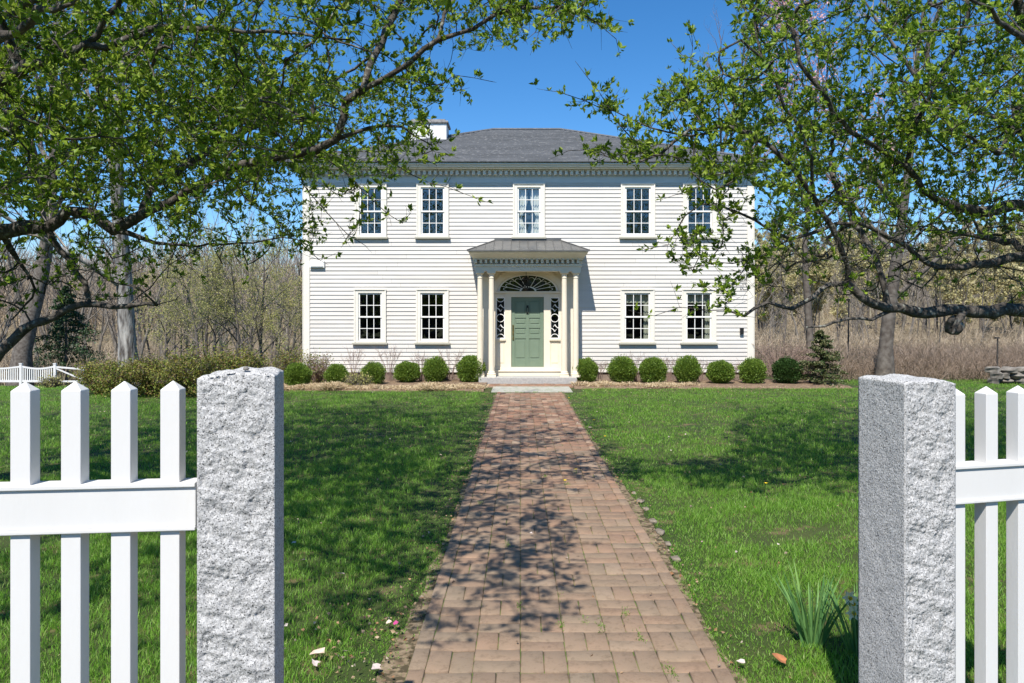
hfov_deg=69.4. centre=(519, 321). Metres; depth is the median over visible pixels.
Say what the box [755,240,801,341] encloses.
budding tree
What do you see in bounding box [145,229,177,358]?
bare tree
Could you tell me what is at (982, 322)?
bare tree
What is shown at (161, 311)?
bare tree
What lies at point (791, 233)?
budding tree
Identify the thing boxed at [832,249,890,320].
budding tree
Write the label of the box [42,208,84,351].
bare tree
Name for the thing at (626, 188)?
window
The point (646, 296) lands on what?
window
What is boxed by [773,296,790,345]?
bare tree
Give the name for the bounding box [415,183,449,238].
window
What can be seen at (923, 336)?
valley brush
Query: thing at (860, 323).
bare tree
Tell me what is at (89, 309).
bare tree
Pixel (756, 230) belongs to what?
budding tree
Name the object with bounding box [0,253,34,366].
bare tree
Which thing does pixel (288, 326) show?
budding tree
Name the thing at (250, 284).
bare tree
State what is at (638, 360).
bare shrub
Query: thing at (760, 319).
bare tree
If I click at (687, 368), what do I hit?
boxwood shrub
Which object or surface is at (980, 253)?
bare tree
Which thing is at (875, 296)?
bare tree
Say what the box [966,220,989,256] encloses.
budding tree
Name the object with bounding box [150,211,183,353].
bare tree
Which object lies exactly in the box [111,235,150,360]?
bare tree
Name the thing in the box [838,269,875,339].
bare tree
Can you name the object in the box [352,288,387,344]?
window
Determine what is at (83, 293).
bare tree
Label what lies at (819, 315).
bare tree
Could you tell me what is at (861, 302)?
bare tree
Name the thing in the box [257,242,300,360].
bare tree
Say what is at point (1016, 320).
budding tree
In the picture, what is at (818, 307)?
budding tree
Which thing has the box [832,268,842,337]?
bare tree
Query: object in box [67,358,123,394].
flowering shrub
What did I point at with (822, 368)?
evergreen shrub
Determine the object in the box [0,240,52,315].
bare tree
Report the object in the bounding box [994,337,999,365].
garden pole
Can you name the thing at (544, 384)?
brick landing
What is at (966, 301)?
bare tree
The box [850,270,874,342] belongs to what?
bare tree
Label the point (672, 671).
joint weeds
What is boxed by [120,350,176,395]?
flowering shrub
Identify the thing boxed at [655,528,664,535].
edge stone
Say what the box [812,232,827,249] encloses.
budding tree
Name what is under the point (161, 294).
bare tree
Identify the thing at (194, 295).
bare tree
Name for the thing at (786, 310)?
bare tree
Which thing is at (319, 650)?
fallen leaf
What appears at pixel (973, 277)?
budding tree
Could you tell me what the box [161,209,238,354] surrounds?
bare tree
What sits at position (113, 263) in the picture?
bare tree
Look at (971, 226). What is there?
budding tree
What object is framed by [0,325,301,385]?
woodland undergrowth
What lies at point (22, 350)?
tall tree
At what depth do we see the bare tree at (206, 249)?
70.08 m
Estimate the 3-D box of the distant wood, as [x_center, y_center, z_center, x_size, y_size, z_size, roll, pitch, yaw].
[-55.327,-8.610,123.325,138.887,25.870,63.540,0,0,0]
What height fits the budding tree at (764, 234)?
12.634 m
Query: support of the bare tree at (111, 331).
on the wood floor
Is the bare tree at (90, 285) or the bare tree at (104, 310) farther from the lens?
the bare tree at (104, 310)
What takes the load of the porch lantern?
hanging from the house
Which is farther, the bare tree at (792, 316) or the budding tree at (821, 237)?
the budding tree at (821, 237)
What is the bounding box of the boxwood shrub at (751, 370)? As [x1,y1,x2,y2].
[738,356,767,382]
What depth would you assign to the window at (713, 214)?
21.16 m
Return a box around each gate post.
[197,366,283,682]
[858,374,955,682]
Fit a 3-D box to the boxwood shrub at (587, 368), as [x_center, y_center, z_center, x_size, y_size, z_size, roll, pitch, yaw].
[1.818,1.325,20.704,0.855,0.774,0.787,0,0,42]
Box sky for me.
[0,0,1023,279]
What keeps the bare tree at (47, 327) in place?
on the wood floor
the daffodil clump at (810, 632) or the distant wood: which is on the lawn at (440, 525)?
the daffodil clump at (810, 632)
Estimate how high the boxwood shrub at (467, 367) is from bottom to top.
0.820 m
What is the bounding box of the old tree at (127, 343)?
[0,0,207,386]
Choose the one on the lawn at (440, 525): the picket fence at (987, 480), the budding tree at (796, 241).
the picket fence at (987, 480)
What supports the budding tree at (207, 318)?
on the lawn at (440, 525)
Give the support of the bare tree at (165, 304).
on the wood floor
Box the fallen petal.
[371,663,380,668]
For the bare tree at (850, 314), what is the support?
on the wood floor
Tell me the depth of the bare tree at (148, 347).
67.44 m
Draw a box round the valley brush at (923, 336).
[755,301,1023,355]
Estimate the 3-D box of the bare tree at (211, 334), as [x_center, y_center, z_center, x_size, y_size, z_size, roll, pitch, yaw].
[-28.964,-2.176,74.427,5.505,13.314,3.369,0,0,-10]
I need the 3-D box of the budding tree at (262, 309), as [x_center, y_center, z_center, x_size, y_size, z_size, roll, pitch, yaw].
[-11.833,-0.918,35.558,4.771,8.152,7.037,0,0,-30]
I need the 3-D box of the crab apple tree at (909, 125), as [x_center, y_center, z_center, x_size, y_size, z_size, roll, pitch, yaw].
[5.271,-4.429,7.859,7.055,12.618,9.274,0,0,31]
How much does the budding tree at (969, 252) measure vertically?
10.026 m
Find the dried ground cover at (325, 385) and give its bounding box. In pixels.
[284,379,701,389]
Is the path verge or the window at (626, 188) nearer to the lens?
the path verge
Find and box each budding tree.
[132,250,200,362]
[135,242,228,359]
[138,241,268,355]
[144,284,220,357]
[169,248,247,359]
[180,219,301,358]
[213,259,284,357]
[222,224,301,366]
[240,263,301,353]
[241,265,301,366]
[755,228,768,246]
[755,232,768,260]
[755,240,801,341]
[755,251,800,336]
[755,258,803,340]
[757,243,801,337]
[763,222,791,244]
[777,238,835,339]
[782,226,801,249]
[793,232,808,251]
[803,265,833,332]
[810,250,831,285]
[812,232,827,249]
[821,231,856,286]
[829,228,893,338]
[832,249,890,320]
[838,247,868,285]
[874,224,895,248]
[886,258,927,317]
[906,253,937,298]
[907,233,973,337]
[922,256,977,340]
[927,252,952,299]
[951,221,976,250]
[955,237,974,262]
[955,252,1006,339]
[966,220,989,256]
[966,256,1023,336]
[967,257,1007,302]
[980,229,1013,257]
[980,246,1011,329]
[992,235,1023,331]
[997,243,1023,302]
[1014,213,1023,236]
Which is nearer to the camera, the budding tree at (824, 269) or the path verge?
the path verge
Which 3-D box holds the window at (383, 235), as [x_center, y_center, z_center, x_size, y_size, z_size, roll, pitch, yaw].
[-4.269,-3.180,21.220,0.988,1.600,0.240,0,0,0]
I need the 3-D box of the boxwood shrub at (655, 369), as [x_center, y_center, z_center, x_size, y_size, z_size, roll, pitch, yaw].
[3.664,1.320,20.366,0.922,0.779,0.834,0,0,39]
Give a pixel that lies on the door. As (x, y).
(527, 313)
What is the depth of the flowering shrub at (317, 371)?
20.30 m
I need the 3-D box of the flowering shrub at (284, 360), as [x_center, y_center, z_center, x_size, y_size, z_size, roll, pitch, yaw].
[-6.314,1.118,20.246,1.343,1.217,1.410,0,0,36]
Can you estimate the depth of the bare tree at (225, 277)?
58.84 m
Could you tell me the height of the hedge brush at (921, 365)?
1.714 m
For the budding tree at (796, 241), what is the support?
on the wood floor
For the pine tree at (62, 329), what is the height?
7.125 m
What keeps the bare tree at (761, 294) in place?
on the wood floor
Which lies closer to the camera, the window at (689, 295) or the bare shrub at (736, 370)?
the bare shrub at (736, 370)
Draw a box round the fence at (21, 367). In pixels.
[0,363,84,385]
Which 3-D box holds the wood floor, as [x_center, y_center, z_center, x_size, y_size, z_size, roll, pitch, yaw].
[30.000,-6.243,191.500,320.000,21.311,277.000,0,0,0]
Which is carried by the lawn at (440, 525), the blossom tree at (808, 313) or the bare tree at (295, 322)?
the blossom tree at (808, 313)
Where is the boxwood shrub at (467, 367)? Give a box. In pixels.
[455,354,486,381]
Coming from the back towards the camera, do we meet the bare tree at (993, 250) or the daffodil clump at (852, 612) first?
the bare tree at (993, 250)
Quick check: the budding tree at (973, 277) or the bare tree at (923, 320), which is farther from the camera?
the budding tree at (973, 277)
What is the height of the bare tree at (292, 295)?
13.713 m
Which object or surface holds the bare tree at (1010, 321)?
on the wood floor
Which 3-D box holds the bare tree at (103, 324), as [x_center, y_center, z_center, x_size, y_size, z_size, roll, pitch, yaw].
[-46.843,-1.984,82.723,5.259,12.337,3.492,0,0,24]
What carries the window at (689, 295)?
in the house
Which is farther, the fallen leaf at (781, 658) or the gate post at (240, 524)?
the fallen leaf at (781, 658)
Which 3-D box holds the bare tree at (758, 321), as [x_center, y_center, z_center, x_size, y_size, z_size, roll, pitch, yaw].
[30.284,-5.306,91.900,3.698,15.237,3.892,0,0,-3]
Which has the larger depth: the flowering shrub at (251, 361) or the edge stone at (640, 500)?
the flowering shrub at (251, 361)
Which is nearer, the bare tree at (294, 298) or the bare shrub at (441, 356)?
the bare shrub at (441, 356)
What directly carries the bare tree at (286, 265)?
on the wood floor
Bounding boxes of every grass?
[0,385,149,387]
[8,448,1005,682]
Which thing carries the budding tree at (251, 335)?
on the lawn at (440, 525)
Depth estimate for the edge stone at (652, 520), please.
6.33 m
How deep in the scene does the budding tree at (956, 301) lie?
77.44 m
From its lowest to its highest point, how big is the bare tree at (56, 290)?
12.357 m
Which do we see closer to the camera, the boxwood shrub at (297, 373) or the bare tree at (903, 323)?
the boxwood shrub at (297, 373)
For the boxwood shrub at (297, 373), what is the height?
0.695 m
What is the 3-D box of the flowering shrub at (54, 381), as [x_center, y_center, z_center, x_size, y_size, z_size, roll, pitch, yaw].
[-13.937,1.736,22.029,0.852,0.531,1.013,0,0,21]
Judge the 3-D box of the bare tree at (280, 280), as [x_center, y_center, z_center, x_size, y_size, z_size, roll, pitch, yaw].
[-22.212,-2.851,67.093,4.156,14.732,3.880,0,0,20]
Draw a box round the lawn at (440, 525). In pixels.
[0,355,1023,682]
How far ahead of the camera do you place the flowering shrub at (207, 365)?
16.63 m
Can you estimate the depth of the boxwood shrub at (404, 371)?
20.35 m
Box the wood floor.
[0,268,1023,383]
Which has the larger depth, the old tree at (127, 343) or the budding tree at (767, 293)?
the budding tree at (767, 293)
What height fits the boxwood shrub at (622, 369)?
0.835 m
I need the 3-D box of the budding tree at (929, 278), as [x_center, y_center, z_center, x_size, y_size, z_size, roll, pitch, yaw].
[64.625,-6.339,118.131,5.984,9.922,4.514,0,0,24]
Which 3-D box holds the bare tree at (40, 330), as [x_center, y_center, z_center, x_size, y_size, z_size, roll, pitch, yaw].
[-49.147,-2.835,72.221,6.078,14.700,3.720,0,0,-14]
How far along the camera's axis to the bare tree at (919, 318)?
70.20 m
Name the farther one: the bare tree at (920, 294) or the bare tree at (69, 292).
the bare tree at (920, 294)
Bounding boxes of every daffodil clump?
[769,559,857,649]
[821,577,857,656]
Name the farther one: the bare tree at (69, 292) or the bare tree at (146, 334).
the bare tree at (69, 292)
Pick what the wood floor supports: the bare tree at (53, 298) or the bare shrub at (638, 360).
the bare tree at (53, 298)
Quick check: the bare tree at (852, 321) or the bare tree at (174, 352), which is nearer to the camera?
the bare tree at (174, 352)
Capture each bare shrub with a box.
[340,345,365,377]
[375,345,401,380]
[410,351,428,380]
[437,344,465,380]
[593,359,607,380]
[626,351,645,380]
[660,355,675,380]
[695,357,710,380]
[729,359,741,380]
[751,334,811,380]
[771,343,834,379]
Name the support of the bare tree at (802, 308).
on the wood floor
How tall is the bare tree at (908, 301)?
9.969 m
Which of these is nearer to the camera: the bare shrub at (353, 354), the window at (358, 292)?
the bare shrub at (353, 354)
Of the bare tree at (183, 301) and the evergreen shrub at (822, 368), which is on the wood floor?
the bare tree at (183, 301)
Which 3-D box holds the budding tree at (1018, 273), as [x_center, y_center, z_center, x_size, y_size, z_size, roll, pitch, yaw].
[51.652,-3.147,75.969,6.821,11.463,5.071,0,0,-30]
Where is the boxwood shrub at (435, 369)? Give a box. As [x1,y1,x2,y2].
[421,355,450,381]
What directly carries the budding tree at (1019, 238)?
on the wood floor
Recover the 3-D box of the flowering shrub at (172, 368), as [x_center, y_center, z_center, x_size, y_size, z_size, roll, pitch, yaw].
[-7.734,1.147,16.869,1.666,1.159,1.774,0,0,-39]
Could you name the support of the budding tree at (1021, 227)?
on the wood floor
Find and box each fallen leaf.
[309,647,324,654]
[312,659,318,665]
[772,653,786,663]
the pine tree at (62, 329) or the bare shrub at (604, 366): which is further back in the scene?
the pine tree at (62, 329)
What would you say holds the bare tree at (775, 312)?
on the wood floor
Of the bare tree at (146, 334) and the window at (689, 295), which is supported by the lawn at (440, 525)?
the bare tree at (146, 334)
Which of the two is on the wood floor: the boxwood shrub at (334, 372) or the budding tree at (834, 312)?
the budding tree at (834, 312)
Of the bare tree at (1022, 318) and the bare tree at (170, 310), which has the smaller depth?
the bare tree at (1022, 318)
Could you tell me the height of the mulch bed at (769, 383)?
0.054 m
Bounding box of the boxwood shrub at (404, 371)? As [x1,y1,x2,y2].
[393,360,421,382]
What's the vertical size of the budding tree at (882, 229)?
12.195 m
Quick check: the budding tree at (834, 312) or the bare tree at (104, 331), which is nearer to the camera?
the bare tree at (104, 331)
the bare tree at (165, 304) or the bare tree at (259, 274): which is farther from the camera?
the bare tree at (259, 274)
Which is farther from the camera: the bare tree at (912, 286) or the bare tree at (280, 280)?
the bare tree at (912, 286)
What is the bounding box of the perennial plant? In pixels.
[340,369,374,385]
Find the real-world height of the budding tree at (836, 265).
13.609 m
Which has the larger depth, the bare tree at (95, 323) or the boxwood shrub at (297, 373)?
the bare tree at (95, 323)
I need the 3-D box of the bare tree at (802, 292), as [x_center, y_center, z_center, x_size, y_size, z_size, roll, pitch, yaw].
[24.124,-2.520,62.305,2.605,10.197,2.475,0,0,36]
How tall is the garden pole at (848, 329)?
2.493 m
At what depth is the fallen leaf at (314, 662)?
3.64 m
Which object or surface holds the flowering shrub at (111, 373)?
on the lawn at (440, 525)
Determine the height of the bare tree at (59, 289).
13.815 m
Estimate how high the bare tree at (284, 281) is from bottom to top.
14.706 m
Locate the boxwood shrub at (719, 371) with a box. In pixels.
[705,360,735,382]
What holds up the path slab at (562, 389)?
on the lawn at (440, 525)
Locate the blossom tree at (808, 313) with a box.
[739,0,923,359]
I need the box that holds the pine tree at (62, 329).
[3,285,110,383]
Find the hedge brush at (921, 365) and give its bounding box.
[755,332,1023,380]
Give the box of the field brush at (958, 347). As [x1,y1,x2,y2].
[755,334,1023,361]
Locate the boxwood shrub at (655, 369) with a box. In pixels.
[638,356,668,382]
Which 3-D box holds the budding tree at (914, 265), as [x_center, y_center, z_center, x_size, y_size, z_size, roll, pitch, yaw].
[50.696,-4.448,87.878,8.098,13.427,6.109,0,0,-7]
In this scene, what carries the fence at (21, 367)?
on the lawn at (440, 525)
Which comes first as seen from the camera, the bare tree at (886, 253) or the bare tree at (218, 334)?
the bare tree at (218, 334)
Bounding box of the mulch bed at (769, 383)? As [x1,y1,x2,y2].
[284,379,851,391]
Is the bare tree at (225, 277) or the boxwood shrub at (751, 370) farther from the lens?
the bare tree at (225, 277)
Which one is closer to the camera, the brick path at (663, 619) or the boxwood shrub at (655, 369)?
the brick path at (663, 619)
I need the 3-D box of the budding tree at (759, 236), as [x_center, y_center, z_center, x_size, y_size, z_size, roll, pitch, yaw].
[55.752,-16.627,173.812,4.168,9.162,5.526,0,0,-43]
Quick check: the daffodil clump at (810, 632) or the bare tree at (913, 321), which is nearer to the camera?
the daffodil clump at (810, 632)
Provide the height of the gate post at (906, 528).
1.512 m
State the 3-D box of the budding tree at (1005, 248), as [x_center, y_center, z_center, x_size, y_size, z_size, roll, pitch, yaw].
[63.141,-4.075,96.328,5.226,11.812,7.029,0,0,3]
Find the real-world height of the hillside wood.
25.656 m
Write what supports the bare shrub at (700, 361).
on the mulch bed at (769, 383)
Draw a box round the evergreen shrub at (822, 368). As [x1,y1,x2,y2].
[793,329,850,387]
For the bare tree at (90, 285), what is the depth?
56.40 m
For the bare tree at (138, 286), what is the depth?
65.92 m
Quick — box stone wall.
[984,366,1023,384]
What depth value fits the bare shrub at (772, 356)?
20.84 m
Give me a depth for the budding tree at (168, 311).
41.54 m
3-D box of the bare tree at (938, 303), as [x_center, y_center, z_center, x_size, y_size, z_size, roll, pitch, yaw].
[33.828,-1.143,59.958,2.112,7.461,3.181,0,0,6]
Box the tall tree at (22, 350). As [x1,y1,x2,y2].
[0,0,127,385]
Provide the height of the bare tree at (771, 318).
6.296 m
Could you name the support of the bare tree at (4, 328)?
on the wood floor
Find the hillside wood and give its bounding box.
[755,235,1014,322]
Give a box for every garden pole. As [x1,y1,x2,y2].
[846,299,849,360]
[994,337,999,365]
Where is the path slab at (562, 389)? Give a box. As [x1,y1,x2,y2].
[491,386,572,392]
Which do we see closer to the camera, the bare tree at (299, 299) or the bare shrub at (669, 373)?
the bare shrub at (669, 373)
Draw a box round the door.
[511,297,543,366]
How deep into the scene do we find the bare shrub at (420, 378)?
20.73 m
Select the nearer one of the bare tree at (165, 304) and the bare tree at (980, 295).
the bare tree at (165, 304)
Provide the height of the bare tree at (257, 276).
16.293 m
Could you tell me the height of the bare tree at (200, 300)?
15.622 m
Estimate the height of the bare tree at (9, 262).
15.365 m
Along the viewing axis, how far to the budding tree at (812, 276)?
82.55 m
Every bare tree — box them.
[0,206,41,378]
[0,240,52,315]
[0,242,38,338]
[0,243,23,329]
[0,253,33,310]
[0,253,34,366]
[0,299,14,382]
[1,235,48,362]
[18,245,52,349]
[25,235,89,360]
[26,240,78,340]
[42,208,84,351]
[46,247,68,346]
[46,256,58,334]
[46,267,56,340]
[50,248,110,357]
[51,236,93,371]
[55,219,115,379]
[74,221,116,343]
[75,230,101,348]
[79,254,116,348]
[81,234,114,364]
[85,242,117,360]
[85,258,115,357]
[93,201,126,359]
[96,256,141,353]
[98,245,144,347]
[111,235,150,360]
[128,219,154,342]
[131,222,195,354]
[134,249,156,360]
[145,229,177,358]
[147,227,194,359]
[148,236,180,345]
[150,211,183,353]
[150,235,182,350]
[155,270,187,350]
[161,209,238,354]
[170,223,204,354]
[173,200,212,353]
[174,268,193,341]
[182,200,262,359]
[188,210,255,361]
[191,223,228,351]
[194,243,237,337]
[198,225,213,351]
[205,209,248,352]
[208,239,254,353]
[229,228,268,346]
[230,213,268,349]
[233,236,257,349]
[245,226,270,331]
[245,230,275,361]
[255,210,298,367]
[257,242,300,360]
[258,241,286,364]
[265,221,296,346]
[266,226,299,318]
[273,239,301,353]
[278,254,297,348]
[287,258,301,340]
[289,253,300,342]
[668,0,798,156]
[755,231,796,316]
[755,269,764,338]
[756,218,767,334]
[762,0,1021,375]
[764,292,783,347]
[767,252,790,346]
[767,280,787,346]
[770,251,799,345]
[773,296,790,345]
[781,292,793,334]
[792,232,820,321]
[793,258,809,337]
[793,291,812,341]
[813,297,820,328]
[827,255,849,347]
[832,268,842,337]
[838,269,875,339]
[838,287,861,343]
[842,297,859,341]
[845,244,871,337]
[846,286,863,345]
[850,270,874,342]
[858,211,882,334]
[868,207,905,293]
[869,270,881,319]
[901,211,938,336]
[901,260,922,328]
[903,220,932,338]
[904,249,927,333]
[905,235,935,326]
[906,262,928,345]
[907,215,933,339]
[910,288,929,343]
[919,266,931,344]
[924,271,946,343]
[935,215,951,336]
[955,276,976,343]
[969,240,988,275]
[975,241,988,334]
[975,269,994,341]
[978,221,1002,274]
[980,281,1003,345]
[997,235,1018,332]
[1017,281,1023,341]
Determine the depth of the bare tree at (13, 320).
89.66 m
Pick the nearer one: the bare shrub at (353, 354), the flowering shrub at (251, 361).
the flowering shrub at (251, 361)
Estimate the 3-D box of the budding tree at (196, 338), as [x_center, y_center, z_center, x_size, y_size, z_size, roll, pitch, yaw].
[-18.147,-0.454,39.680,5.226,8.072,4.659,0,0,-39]
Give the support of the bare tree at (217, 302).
on the wood floor
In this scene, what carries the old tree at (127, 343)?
on the lawn at (440, 525)
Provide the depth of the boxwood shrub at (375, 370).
19.73 m
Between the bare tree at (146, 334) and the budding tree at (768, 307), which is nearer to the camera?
the bare tree at (146, 334)
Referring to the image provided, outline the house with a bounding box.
[285,119,771,383]
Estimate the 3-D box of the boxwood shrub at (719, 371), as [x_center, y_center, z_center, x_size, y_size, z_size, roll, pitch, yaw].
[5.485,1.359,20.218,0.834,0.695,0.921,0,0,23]
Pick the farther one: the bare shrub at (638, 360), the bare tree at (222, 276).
the bare tree at (222, 276)
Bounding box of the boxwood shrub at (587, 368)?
[572,356,598,381]
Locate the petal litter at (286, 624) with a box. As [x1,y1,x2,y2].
[186,391,821,625]
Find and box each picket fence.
[0,381,196,682]
[956,386,1023,682]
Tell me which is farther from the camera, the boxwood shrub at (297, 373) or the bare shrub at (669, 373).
the bare shrub at (669, 373)
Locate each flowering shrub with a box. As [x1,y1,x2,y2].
[32,371,69,387]
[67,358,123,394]
[86,353,157,397]
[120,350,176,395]
[143,348,216,397]
[177,340,249,396]
[205,342,278,370]
[268,341,319,377]
[300,347,333,382]
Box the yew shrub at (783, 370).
[772,356,805,383]
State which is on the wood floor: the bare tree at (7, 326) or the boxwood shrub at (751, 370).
the bare tree at (7, 326)
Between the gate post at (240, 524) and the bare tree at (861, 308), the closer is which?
the gate post at (240, 524)
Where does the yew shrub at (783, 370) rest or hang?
on the mulch bed at (769, 383)
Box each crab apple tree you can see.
[0,0,634,361]
[528,0,1023,347]
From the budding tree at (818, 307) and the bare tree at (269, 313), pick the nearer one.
the bare tree at (269, 313)
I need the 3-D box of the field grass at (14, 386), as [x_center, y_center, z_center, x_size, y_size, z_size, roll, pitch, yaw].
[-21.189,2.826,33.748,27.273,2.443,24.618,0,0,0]
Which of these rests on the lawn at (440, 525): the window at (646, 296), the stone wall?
the stone wall
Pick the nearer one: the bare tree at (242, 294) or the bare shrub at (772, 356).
the bare shrub at (772, 356)
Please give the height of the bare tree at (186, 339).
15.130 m
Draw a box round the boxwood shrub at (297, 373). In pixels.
[284,362,312,385]
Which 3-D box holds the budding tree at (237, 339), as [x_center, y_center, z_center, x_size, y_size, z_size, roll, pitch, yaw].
[-13.585,-0.775,35.261,4.539,7.756,6.696,0,0,42]
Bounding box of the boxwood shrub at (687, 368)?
[672,355,703,382]
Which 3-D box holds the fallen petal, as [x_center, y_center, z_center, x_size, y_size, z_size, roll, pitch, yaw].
[-0.697,1.670,3.585,0.049,0.012,0.056,0,0,-14]
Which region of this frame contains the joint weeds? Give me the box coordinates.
[478,470,727,680]
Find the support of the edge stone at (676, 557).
on the lawn at (440, 525)
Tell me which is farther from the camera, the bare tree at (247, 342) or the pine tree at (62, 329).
the bare tree at (247, 342)
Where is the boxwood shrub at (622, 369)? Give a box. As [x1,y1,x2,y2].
[605,354,638,382]
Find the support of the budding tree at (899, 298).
on the wood floor
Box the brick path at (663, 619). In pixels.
[404,392,735,682]
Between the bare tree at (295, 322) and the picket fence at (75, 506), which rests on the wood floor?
the bare tree at (295, 322)
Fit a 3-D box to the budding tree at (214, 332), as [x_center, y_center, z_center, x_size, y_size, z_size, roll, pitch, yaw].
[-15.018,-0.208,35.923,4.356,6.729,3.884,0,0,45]
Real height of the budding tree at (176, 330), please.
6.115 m
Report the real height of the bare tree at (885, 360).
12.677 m
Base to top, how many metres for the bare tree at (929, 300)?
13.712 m
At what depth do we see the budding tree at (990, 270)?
110.33 m
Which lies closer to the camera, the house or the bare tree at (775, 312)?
the house
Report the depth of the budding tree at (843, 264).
123.34 m
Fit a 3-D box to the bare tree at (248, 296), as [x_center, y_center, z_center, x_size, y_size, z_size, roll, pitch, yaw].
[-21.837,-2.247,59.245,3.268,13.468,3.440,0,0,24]
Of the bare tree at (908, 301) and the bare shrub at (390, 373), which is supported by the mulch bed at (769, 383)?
the bare shrub at (390, 373)
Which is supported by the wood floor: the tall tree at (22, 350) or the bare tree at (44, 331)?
the bare tree at (44, 331)
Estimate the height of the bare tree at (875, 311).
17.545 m
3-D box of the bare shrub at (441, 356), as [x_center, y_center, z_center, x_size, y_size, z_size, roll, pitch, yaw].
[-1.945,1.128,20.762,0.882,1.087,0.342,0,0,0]
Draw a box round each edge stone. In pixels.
[636,498,644,502]
[649,518,657,523]
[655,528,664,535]
[670,555,680,561]
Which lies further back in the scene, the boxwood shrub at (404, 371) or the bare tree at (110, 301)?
the bare tree at (110, 301)
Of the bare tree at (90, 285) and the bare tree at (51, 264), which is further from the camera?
the bare tree at (51, 264)
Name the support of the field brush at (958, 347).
on the lawn at (440, 525)
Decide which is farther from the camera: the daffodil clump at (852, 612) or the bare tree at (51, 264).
the bare tree at (51, 264)
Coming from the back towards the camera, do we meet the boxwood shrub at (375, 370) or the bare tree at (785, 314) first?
the bare tree at (785, 314)
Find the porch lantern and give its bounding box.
[522,276,530,290]
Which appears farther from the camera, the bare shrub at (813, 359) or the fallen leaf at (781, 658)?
the bare shrub at (813, 359)
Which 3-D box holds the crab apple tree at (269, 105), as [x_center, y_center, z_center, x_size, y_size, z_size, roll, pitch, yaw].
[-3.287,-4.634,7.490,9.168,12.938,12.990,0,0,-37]
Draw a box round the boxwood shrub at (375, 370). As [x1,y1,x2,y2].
[360,361,386,383]
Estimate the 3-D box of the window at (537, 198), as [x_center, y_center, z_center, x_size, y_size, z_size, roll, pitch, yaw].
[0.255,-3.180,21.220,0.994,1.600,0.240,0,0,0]
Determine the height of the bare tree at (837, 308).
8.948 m
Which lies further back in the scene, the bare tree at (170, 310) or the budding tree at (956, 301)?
the bare tree at (170, 310)
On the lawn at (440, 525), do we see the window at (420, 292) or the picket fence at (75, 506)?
the picket fence at (75, 506)
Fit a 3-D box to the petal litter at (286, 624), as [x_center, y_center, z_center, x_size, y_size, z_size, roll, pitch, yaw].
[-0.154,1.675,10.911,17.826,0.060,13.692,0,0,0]
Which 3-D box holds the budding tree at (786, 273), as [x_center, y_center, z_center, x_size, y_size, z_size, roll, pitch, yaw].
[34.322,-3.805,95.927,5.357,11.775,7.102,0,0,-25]
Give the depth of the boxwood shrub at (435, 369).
20.54 m
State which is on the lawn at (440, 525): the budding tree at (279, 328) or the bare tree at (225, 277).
the budding tree at (279, 328)
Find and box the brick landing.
[486,383,573,387]
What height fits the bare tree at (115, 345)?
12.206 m
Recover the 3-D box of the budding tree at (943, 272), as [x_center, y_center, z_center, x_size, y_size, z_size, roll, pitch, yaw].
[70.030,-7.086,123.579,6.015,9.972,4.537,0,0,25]
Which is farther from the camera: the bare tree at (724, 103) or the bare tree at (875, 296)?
the bare tree at (875, 296)
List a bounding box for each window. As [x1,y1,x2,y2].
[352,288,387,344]
[354,183,387,238]
[414,288,449,344]
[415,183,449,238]
[512,183,545,238]
[619,183,656,238]
[619,288,655,344]
[680,288,717,344]
[683,183,718,238]
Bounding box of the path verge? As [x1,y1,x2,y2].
[376,393,747,682]
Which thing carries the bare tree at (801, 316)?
on the wood floor
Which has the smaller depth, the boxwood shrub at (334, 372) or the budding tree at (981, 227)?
the boxwood shrub at (334, 372)
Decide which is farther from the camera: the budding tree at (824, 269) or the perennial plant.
the budding tree at (824, 269)
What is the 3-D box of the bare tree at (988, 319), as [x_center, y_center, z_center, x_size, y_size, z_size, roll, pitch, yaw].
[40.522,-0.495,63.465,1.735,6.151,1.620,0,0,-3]
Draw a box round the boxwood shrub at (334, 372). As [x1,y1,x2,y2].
[322,362,348,382]
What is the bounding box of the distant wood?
[0,222,301,342]
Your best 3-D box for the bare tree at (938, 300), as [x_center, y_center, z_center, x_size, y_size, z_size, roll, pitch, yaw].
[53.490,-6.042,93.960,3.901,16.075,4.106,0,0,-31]
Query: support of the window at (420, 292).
in the house
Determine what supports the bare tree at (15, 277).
on the wood floor
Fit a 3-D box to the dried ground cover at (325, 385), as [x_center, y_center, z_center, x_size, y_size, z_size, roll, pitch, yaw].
[-1.028,1.576,19.021,11.840,0.217,1.503,0,0,-5]
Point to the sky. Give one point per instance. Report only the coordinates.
(508, 101)
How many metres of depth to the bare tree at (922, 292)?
86.86 m

